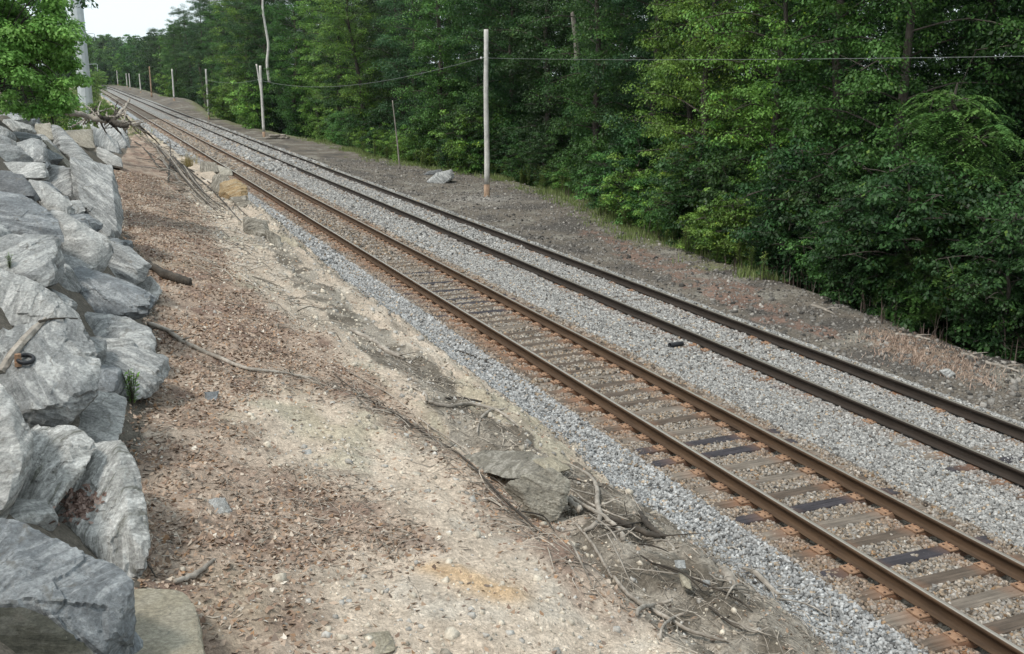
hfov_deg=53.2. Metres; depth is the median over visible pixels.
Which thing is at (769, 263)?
shrub
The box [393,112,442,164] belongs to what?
shrub
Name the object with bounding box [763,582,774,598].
stick
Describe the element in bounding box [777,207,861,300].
shrub
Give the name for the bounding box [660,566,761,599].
stick
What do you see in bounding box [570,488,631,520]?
stick
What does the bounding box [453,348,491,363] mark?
stick
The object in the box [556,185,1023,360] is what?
brush litter
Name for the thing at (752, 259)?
weed
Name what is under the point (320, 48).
tree
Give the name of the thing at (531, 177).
shrub
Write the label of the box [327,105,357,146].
shrub
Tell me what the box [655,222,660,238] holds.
weed
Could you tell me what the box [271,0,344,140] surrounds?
tree
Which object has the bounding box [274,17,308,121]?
tree
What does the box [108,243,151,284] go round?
boulder
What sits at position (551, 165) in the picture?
shrub
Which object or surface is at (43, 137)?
boulder
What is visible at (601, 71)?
tree
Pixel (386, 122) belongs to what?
shrub
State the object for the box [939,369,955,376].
rock
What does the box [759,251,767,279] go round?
weed
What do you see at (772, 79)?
tree
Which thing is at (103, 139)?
boulder
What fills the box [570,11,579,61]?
dead tree
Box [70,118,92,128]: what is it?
boulder
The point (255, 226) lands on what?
rock
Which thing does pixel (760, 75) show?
tree
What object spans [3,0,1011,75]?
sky
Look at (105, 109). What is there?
bush
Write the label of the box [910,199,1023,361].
shrub
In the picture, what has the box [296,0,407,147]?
tree
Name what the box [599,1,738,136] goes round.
tree
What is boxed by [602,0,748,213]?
tree
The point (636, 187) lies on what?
shrub
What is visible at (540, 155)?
shrub
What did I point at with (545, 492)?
rock
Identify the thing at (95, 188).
boulder
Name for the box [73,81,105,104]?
bush
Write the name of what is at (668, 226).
shrub
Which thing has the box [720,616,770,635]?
stick
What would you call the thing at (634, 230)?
verge grass
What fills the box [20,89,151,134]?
rough grass
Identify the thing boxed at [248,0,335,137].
tree
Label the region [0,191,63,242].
boulder
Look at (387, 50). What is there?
tree
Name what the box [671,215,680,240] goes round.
weed
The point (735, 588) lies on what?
stick
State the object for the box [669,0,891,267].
tree
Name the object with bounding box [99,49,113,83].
tree
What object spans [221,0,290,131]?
tree
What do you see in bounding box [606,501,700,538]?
stick
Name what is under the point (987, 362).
stick
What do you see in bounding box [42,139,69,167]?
boulder
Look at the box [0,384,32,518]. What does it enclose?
boulder
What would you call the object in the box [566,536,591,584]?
stick
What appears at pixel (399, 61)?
tree
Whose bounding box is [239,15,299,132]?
tree
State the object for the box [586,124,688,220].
shrub
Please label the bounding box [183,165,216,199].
stick
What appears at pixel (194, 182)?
stick
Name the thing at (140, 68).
tree
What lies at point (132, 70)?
tree
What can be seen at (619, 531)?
stick
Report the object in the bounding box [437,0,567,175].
tree
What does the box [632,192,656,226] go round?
shrub
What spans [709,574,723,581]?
stick
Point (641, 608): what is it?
stick
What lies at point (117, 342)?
boulder
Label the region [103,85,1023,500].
railway track
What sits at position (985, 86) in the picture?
tree
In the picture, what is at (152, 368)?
boulder
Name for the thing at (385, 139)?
shrub
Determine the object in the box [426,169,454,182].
rock
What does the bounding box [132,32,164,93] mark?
tree
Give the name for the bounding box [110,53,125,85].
tree
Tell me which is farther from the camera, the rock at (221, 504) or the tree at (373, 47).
the tree at (373, 47)
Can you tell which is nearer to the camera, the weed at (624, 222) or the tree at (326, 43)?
the weed at (624, 222)
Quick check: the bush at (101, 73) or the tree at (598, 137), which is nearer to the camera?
the tree at (598, 137)
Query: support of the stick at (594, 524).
on the ground at (424, 579)
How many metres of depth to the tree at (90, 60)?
537.62 m
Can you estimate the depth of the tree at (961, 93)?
28.46 m
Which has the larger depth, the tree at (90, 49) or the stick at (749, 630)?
the tree at (90, 49)
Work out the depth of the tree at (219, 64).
146.07 m
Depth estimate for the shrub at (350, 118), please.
79.80 m
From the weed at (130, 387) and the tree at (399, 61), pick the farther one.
the tree at (399, 61)
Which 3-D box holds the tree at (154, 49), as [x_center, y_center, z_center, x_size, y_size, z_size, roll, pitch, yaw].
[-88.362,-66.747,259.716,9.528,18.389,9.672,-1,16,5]
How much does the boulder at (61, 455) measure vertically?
0.700 m
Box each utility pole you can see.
[149,66,152,96]
[171,69,174,100]
[205,69,209,118]
[258,66,265,136]
[480,29,489,196]
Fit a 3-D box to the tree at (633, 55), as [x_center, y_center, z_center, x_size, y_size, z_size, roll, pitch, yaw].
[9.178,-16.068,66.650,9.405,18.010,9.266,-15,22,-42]
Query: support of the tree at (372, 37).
on the ground at (424, 579)
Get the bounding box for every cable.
[261,58,479,86]
[500,56,1023,59]
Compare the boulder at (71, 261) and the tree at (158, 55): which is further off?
the tree at (158, 55)
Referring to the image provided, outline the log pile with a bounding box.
[265,134,289,138]
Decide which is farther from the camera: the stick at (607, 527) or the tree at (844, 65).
the tree at (844, 65)
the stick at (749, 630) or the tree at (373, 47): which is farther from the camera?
the tree at (373, 47)
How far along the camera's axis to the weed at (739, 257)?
31.68 m
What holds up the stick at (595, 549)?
on the ground at (424, 579)
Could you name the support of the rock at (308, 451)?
on the ground at (424, 579)
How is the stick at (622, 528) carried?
on the ground at (424, 579)
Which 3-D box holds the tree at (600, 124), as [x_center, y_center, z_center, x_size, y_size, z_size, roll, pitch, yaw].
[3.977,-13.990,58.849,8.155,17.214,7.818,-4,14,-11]
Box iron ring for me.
[14,353,35,366]
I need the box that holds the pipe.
[668,341,683,346]
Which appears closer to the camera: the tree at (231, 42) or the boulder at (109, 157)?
the boulder at (109, 157)
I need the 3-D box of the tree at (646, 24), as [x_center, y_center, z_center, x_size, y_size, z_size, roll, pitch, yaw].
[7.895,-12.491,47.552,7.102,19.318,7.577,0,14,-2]
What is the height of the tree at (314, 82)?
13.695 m
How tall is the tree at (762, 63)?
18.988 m
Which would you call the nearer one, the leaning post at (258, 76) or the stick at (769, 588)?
the stick at (769, 588)
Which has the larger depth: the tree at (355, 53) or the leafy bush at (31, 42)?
the tree at (355, 53)
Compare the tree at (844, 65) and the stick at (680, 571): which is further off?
the tree at (844, 65)
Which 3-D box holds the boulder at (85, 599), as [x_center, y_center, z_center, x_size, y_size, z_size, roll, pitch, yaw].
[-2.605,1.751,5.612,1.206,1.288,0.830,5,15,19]
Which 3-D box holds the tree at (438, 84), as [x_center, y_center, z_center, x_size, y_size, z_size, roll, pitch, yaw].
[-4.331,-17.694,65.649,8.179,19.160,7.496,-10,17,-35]
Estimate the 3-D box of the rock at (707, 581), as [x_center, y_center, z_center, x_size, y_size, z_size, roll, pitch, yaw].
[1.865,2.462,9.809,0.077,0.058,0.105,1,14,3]
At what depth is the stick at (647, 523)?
11.06 m
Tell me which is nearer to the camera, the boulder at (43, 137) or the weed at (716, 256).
the boulder at (43, 137)
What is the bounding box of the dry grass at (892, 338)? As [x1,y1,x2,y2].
[835,326,1022,391]
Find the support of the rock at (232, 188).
on the ground at (424, 579)
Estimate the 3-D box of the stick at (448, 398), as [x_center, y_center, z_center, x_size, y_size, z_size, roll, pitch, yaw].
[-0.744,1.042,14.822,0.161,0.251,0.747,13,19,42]
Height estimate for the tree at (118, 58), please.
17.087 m
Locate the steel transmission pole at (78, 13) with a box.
[69,0,97,117]
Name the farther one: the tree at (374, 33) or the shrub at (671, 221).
the tree at (374, 33)
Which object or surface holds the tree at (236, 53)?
on the ground at (424, 579)
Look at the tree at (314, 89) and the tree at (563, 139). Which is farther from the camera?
the tree at (314, 89)
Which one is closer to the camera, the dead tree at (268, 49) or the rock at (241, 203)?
the rock at (241, 203)
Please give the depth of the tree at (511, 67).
56.31 m
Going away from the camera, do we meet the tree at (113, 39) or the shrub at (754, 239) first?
the shrub at (754, 239)
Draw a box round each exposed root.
[334,374,544,534]
[346,370,504,486]
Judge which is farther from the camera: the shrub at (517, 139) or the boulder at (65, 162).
the shrub at (517, 139)
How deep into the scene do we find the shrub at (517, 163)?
57.59 m
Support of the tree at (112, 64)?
on the ground at (424, 579)
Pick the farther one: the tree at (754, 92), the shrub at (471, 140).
the shrub at (471, 140)
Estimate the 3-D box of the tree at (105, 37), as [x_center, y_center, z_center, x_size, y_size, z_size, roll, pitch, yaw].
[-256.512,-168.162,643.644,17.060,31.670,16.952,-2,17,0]
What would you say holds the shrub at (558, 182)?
on the ground at (424, 579)
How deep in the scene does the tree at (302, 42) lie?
115.40 m
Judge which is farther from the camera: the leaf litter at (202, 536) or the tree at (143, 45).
the tree at (143, 45)
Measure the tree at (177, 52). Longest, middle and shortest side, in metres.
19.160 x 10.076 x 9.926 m
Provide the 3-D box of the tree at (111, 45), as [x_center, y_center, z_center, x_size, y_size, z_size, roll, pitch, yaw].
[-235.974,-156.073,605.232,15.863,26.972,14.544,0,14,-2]
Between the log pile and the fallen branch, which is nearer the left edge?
the fallen branch
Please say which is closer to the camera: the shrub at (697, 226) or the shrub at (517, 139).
the shrub at (697, 226)
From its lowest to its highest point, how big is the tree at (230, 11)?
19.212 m
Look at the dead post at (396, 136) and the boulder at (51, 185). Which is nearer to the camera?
the boulder at (51, 185)
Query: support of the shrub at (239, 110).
on the ground at (424, 579)
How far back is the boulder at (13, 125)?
25.56 m
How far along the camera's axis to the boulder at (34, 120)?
28.81 m
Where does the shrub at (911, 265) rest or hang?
on the ground at (424, 579)
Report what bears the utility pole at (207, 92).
on the ground at (424, 579)
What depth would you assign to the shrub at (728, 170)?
34.70 m
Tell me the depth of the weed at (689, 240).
34.74 m
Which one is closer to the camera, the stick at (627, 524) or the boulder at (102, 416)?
the boulder at (102, 416)
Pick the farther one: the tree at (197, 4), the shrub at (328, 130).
the tree at (197, 4)
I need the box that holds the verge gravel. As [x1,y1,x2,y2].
[311,157,1023,422]
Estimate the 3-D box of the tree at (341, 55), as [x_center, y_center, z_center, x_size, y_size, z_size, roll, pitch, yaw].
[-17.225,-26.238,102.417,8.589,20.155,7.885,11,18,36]
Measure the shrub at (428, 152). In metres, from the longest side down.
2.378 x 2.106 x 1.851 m
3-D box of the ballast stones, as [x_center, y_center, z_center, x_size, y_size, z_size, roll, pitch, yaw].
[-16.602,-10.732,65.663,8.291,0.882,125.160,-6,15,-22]
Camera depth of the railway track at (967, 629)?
14.98 m
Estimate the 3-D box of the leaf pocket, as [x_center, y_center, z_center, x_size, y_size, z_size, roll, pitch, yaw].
[-3.021,1.247,7.128,0.376,0.290,0.622,-6,15,-22]
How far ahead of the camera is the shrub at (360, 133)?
79.11 m
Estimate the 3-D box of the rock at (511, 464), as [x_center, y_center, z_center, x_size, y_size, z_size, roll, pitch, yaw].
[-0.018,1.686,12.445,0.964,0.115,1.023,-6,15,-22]
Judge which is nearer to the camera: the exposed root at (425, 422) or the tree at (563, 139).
the exposed root at (425, 422)
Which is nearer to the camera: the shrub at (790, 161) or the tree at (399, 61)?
the shrub at (790, 161)
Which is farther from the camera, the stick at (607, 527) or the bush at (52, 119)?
the bush at (52, 119)
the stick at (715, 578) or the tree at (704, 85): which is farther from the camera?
the tree at (704, 85)
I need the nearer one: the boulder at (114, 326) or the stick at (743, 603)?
the stick at (743, 603)
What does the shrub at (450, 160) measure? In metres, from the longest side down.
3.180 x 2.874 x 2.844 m
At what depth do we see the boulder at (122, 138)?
67.74 m
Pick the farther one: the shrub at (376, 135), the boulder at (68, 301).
the shrub at (376, 135)
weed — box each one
[4,252,12,267]
[122,368,139,405]
[525,164,530,184]
[540,168,546,186]
[599,197,602,214]
[622,208,627,225]
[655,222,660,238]
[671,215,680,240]
[681,225,688,251]
[686,229,692,250]
[715,246,719,262]
[732,245,737,263]
[735,236,743,267]
[747,246,756,270]
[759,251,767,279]
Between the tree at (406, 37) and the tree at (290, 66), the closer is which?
the tree at (406, 37)
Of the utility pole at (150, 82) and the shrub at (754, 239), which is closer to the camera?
the shrub at (754, 239)
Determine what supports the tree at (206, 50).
on the ground at (424, 579)
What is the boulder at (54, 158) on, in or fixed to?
on the ground at (424, 579)
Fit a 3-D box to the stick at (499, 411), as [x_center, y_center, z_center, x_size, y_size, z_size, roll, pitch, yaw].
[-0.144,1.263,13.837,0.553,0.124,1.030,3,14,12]
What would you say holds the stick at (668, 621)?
on the ground at (424, 579)
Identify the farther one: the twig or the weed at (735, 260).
the weed at (735, 260)
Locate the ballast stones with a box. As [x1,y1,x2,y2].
[134,118,1023,653]
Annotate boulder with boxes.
[0,126,16,140]
[0,134,15,144]
[0,143,33,161]
[0,170,40,200]
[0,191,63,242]
[0,224,14,236]
[0,233,64,287]
[0,268,81,326]
[0,318,100,427]
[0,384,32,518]
[0,518,136,653]
[0,607,93,653]
[2,119,36,134]
[3,114,33,127]
[4,162,49,180]
[9,498,57,530]
[10,113,36,127]
[12,131,41,140]
[16,138,48,162]
[17,424,95,509]
[28,179,72,214]
[34,122,53,141]
[37,134,50,140]
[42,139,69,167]
[42,181,60,192]
[46,164,75,200]
[47,149,63,164]
[49,209,112,271]
[49,289,77,310]
[51,125,92,160]
[55,440,150,577]
[58,263,81,292]
[62,253,94,269]
[64,196,74,213]
[65,129,94,150]
[69,157,123,238]
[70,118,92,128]
[70,214,102,231]
[71,200,84,213]
[72,266,157,319]
[79,391,126,442]
[84,312,156,352]
[90,336,106,364]
[92,126,121,153]
[96,147,122,168]
[97,123,129,148]
[98,365,125,394]
[103,345,170,399]
[104,338,134,347]
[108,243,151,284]
[110,238,123,244]
[123,240,132,248]
[133,631,142,653]
[134,588,204,653]
[136,276,161,298]
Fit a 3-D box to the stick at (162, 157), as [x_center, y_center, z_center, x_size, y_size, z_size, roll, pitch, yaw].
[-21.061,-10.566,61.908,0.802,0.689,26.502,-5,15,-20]
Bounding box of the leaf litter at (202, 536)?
[114,170,828,653]
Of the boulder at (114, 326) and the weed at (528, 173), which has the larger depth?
the weed at (528, 173)
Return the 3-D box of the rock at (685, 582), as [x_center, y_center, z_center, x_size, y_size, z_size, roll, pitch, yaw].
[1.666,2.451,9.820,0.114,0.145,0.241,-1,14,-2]
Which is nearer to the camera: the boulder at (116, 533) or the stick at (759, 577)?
the boulder at (116, 533)
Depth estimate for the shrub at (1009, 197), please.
23.59 m
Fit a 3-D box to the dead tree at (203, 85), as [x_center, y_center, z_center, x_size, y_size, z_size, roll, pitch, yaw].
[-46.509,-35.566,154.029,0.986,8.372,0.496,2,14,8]
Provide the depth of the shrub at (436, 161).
66.03 m
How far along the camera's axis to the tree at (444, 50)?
91.13 m
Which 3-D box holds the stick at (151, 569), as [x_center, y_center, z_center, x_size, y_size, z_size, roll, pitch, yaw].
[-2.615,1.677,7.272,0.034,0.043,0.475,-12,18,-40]
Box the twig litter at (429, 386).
[133,132,864,653]
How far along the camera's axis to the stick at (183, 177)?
41.94 m
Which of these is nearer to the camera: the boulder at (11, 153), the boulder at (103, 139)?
the boulder at (11, 153)
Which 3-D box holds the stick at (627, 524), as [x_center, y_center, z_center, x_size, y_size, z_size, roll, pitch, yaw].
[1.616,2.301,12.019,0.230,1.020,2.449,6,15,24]
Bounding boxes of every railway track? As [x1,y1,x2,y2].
[91,85,1023,653]
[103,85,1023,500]
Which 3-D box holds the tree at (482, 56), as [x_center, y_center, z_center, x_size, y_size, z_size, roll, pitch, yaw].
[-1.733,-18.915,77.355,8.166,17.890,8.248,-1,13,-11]
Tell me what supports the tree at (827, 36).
on the ground at (424, 579)
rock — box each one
[200,161,218,173]
[204,391,218,399]
[208,497,231,514]
[211,174,228,192]
[217,165,233,175]
[219,179,247,198]
[230,195,251,207]
[243,217,268,238]
[265,229,281,247]
[302,449,311,454]
[364,631,395,653]
[424,169,441,174]
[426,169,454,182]
[463,450,544,477]
[504,467,569,523]
[532,457,570,471]
[674,560,685,568]
[678,572,691,589]
[702,580,710,586]
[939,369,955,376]
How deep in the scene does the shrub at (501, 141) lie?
60.39 m
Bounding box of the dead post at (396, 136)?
[392,100,400,168]
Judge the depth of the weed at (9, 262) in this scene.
11.12 m
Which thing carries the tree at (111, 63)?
on the ground at (424, 579)
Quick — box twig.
[38,317,77,322]
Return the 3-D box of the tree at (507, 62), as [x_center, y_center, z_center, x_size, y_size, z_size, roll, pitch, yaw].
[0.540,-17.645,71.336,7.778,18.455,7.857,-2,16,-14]
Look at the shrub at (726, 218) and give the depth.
32.73 m
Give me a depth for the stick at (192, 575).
7.27 m
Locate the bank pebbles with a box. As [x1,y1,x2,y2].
[115,172,840,653]
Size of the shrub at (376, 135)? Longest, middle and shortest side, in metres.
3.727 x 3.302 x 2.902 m
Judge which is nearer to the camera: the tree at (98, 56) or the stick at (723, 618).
the stick at (723, 618)
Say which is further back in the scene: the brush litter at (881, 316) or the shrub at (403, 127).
the shrub at (403, 127)
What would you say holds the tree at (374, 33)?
on the ground at (424, 579)
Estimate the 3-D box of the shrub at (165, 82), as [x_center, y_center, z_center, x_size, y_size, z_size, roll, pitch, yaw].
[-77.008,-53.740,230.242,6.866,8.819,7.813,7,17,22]
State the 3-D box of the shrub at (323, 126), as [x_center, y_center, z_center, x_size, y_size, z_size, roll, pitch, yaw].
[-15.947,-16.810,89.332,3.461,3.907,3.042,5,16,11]
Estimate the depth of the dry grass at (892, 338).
22.06 m
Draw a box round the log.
[146,260,191,285]
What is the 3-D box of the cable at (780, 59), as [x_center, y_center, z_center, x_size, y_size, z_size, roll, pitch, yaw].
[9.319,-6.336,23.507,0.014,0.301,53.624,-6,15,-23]
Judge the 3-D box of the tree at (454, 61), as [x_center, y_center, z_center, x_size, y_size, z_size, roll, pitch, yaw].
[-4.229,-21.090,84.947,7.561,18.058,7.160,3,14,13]
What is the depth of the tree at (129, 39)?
440.05 m
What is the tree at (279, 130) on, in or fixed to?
on the ground at (424, 579)
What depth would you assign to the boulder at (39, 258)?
11.30 m
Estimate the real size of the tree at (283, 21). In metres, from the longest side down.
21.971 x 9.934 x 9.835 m
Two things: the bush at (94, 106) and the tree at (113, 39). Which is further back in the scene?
the tree at (113, 39)
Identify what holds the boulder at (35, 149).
on the ground at (424, 579)
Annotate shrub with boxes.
[152,69,186,96]
[196,77,239,121]
[223,72,284,128]
[310,117,329,140]
[315,112,332,140]
[321,108,346,144]
[325,123,345,142]
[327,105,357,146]
[337,121,355,147]
[343,108,374,138]
[350,126,368,149]
[356,105,404,154]
[356,115,397,149]
[365,122,401,155]
[377,133,400,158]
[384,130,423,162]
[387,125,414,160]
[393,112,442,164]
[395,129,437,165]
[412,143,435,167]
[428,99,513,172]
[430,150,449,167]
[433,138,460,168]
[438,103,502,172]
[438,140,466,169]
[459,135,504,173]
[481,132,516,180]
[491,124,537,181]
[495,142,535,185]
[513,131,562,186]
[521,150,554,185]
[534,160,571,189]
[537,158,573,191]
[541,130,614,198]
[549,162,575,192]
[570,139,644,216]
[575,157,609,205]
[580,168,612,201]
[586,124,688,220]
[593,143,658,193]
[595,154,658,223]
[607,167,663,232]
[622,178,681,232]
[630,183,684,236]
[631,166,717,243]
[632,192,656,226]
[641,132,755,257]
[654,209,693,241]
[666,149,787,255]
[674,202,718,257]
[687,176,794,265]
[687,199,769,265]
[722,136,867,291]
[722,197,793,274]
[740,224,804,271]
[759,165,859,293]
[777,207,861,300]
[796,174,924,317]
[801,196,895,301]
[809,183,926,316]
[824,148,992,330]
[865,199,982,346]
[894,176,1023,362]
[905,228,1021,350]
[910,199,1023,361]
[988,242,1023,357]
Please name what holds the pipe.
on the ballast stones
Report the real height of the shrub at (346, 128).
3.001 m
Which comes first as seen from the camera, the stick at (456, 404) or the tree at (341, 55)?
the stick at (456, 404)
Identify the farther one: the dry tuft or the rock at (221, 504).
the dry tuft
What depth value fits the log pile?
92.08 m
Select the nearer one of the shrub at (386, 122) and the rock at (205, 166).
the rock at (205, 166)
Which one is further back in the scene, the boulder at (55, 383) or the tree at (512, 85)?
the tree at (512, 85)
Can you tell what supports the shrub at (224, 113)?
on the ground at (424, 579)
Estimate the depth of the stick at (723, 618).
9.22 m
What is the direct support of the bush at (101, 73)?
on the ground at (424, 579)
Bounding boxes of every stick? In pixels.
[0,317,46,373]
[147,321,312,378]
[147,562,156,577]
[154,143,217,212]
[154,144,179,165]
[164,149,211,205]
[173,156,226,209]
[173,558,215,583]
[182,164,241,222]
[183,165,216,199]
[349,328,418,359]
[411,387,427,401]
[428,398,509,410]
[445,397,481,401]
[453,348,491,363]
[476,406,519,433]
[521,511,554,531]
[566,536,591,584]
[568,496,582,512]
[569,464,619,532]
[569,494,634,541]
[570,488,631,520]
[575,523,618,577]
[589,514,622,550]
[596,527,661,537]
[597,523,641,539]
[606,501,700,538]
[606,533,630,582]
[609,521,652,526]
[612,575,738,648]
[626,568,717,583]
[635,591,679,616]
[638,510,664,534]
[639,543,668,551]
[640,555,666,570]
[650,562,702,591]
[652,539,678,555]
[659,609,694,639]
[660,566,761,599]
[708,606,741,630]
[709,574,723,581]
[710,587,761,593]
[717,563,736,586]
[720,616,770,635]
[723,593,752,611]
[725,584,749,599]
[739,624,768,632]
[742,565,797,596]
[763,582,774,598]
[776,597,827,615]
[811,304,834,314]
[895,332,930,339]
[960,352,987,359]
[985,360,1019,371]
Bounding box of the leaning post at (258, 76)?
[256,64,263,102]
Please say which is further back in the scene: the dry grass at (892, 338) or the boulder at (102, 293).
the dry grass at (892, 338)
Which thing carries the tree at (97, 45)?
on the ground at (424, 579)
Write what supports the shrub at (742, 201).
on the ground at (424, 579)
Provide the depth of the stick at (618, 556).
10.22 m
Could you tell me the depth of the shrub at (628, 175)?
41.45 m
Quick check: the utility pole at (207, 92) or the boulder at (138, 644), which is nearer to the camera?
the boulder at (138, 644)
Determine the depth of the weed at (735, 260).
32.54 m
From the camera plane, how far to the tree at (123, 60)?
432.56 m
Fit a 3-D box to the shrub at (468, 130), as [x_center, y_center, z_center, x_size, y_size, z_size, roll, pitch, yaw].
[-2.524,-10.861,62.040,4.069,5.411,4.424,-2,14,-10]
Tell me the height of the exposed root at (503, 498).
0.241 m
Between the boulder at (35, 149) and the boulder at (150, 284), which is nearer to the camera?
the boulder at (150, 284)
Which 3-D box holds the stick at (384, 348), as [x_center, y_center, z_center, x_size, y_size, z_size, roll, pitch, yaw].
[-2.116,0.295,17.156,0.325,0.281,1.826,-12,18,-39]
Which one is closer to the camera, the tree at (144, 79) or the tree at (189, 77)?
the tree at (189, 77)
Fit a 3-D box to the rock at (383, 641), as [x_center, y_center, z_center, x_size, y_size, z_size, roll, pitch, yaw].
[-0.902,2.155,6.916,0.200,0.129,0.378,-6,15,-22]
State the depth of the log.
17.71 m
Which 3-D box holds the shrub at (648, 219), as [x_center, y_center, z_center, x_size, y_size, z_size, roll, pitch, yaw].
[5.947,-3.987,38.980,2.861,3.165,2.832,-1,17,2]
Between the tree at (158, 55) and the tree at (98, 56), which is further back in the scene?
the tree at (98, 56)
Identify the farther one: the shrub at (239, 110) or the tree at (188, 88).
the tree at (188, 88)
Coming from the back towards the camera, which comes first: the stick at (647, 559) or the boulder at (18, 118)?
the boulder at (18, 118)
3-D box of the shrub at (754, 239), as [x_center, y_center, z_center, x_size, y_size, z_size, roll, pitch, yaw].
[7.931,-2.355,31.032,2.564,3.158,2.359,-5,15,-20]
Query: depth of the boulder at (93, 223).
17.02 m
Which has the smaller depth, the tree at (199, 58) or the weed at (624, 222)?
the weed at (624, 222)
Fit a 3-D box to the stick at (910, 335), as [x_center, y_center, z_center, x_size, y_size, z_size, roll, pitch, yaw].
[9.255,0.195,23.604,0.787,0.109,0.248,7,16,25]
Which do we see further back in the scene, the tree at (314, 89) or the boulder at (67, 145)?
the tree at (314, 89)
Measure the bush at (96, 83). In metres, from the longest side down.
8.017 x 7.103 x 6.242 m
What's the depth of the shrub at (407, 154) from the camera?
69.23 m
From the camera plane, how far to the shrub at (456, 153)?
61.17 m
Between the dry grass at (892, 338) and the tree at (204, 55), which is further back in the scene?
the tree at (204, 55)
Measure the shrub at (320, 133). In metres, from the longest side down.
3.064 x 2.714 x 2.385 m
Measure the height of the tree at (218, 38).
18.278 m
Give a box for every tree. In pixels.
[62,54,75,78]
[73,35,98,71]
[87,41,97,73]
[88,35,101,70]
[91,49,106,78]
[95,34,112,48]
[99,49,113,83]
[102,49,121,84]
[103,50,121,84]
[104,40,123,70]
[106,37,126,48]
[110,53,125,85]
[114,47,134,86]
[116,52,134,87]
[117,34,142,87]
[124,49,144,89]
[127,42,151,90]
[131,42,152,91]
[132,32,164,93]
[135,32,166,95]
[142,27,170,95]
[152,23,194,97]
[152,28,184,96]
[158,6,199,100]
[161,16,194,99]
[161,29,196,93]
[174,0,233,114]
[177,26,200,104]
[178,0,213,107]
[190,30,212,112]
[195,6,232,115]
[196,5,221,116]
[196,10,216,112]
[198,0,237,117]
[198,62,206,110]
[199,8,248,122]
[201,0,292,126]
[204,0,269,128]
[209,0,252,108]
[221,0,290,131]
[227,0,294,130]
[235,0,301,133]
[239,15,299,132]
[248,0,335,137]
[261,0,325,138]
[262,0,270,81]
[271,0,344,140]
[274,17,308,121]
[279,1,336,135]
[286,1,363,115]
[293,0,380,140]
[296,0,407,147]
[298,22,367,130]
[310,0,376,106]
[315,3,392,118]
[332,0,451,131]
[352,0,434,117]
[354,0,437,126]
[359,0,397,96]
[363,6,413,112]
[369,0,463,159]
[370,2,436,109]
[372,0,487,166]
[402,1,483,137]
[407,2,483,105]
[420,5,477,114]
[430,0,519,134]
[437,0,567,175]
[447,0,583,174]
[452,2,529,130]
[467,0,566,130]
[476,0,600,186]
[479,0,560,130]
[503,0,672,200]
[507,0,633,161]
[522,0,640,162]
[531,0,683,156]
[557,4,647,166]
[569,0,722,218]
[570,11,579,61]
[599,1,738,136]
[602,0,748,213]
[602,1,698,132]
[603,0,744,164]
[606,0,793,246]
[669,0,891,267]
[670,0,826,206]
[675,0,790,160]
[675,0,880,209]
[713,0,807,203]
[754,0,935,198]
[758,0,957,272]
[763,1,889,187]
[774,0,923,169]
[776,0,1023,293]
[785,0,1004,211]
[846,82,1023,362]
[857,3,958,212]
[865,0,1023,193]
[868,0,1023,277]
[903,2,1023,185]
[920,5,1020,153]
[932,0,1023,194]
[950,0,1023,156]
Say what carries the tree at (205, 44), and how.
on the ground at (424, 579)
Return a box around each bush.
[0,0,94,120]
[0,0,97,117]
[0,67,88,127]
[20,78,94,129]
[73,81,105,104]
[81,98,117,127]
[90,67,107,88]
[90,69,108,94]
[94,101,116,115]
[97,62,115,83]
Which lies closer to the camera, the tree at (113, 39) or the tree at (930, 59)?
the tree at (930, 59)
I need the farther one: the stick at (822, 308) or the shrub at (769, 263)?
the shrub at (769, 263)
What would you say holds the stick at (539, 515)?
on the ground at (424, 579)
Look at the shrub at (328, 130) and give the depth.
85.66 m
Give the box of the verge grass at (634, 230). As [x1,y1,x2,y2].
[295,136,796,286]
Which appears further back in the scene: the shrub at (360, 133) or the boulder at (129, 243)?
the shrub at (360, 133)
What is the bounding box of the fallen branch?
[65,99,247,215]
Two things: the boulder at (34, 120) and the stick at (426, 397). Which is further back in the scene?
the boulder at (34, 120)
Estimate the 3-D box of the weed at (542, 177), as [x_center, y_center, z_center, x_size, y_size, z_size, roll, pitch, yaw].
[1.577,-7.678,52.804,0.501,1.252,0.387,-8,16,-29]
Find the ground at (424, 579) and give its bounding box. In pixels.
[0,75,1023,653]
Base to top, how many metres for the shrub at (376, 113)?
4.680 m
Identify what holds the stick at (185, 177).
on the ground at (424, 579)
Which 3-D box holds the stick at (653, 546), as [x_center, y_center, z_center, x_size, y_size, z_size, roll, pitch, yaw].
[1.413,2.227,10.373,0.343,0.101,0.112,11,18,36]
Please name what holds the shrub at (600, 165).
on the ground at (424, 579)
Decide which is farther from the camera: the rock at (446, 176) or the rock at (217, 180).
the rock at (446, 176)
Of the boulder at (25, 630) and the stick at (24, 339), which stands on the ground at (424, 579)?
the boulder at (25, 630)
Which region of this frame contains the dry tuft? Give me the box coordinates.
[180,152,198,166]
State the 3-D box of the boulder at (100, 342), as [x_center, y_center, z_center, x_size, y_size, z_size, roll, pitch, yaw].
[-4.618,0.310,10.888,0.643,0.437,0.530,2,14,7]
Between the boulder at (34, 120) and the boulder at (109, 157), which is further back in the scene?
the boulder at (109, 157)
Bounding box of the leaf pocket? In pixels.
[49,483,106,524]
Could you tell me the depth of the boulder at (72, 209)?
17.56 m
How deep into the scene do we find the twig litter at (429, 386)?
10.77 m
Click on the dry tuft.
(187, 162)
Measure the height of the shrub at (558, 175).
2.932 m
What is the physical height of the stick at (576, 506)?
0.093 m
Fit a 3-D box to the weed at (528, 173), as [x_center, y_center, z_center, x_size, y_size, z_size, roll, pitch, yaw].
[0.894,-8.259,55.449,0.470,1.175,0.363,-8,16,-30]
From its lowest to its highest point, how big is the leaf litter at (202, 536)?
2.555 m
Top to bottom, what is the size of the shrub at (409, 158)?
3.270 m

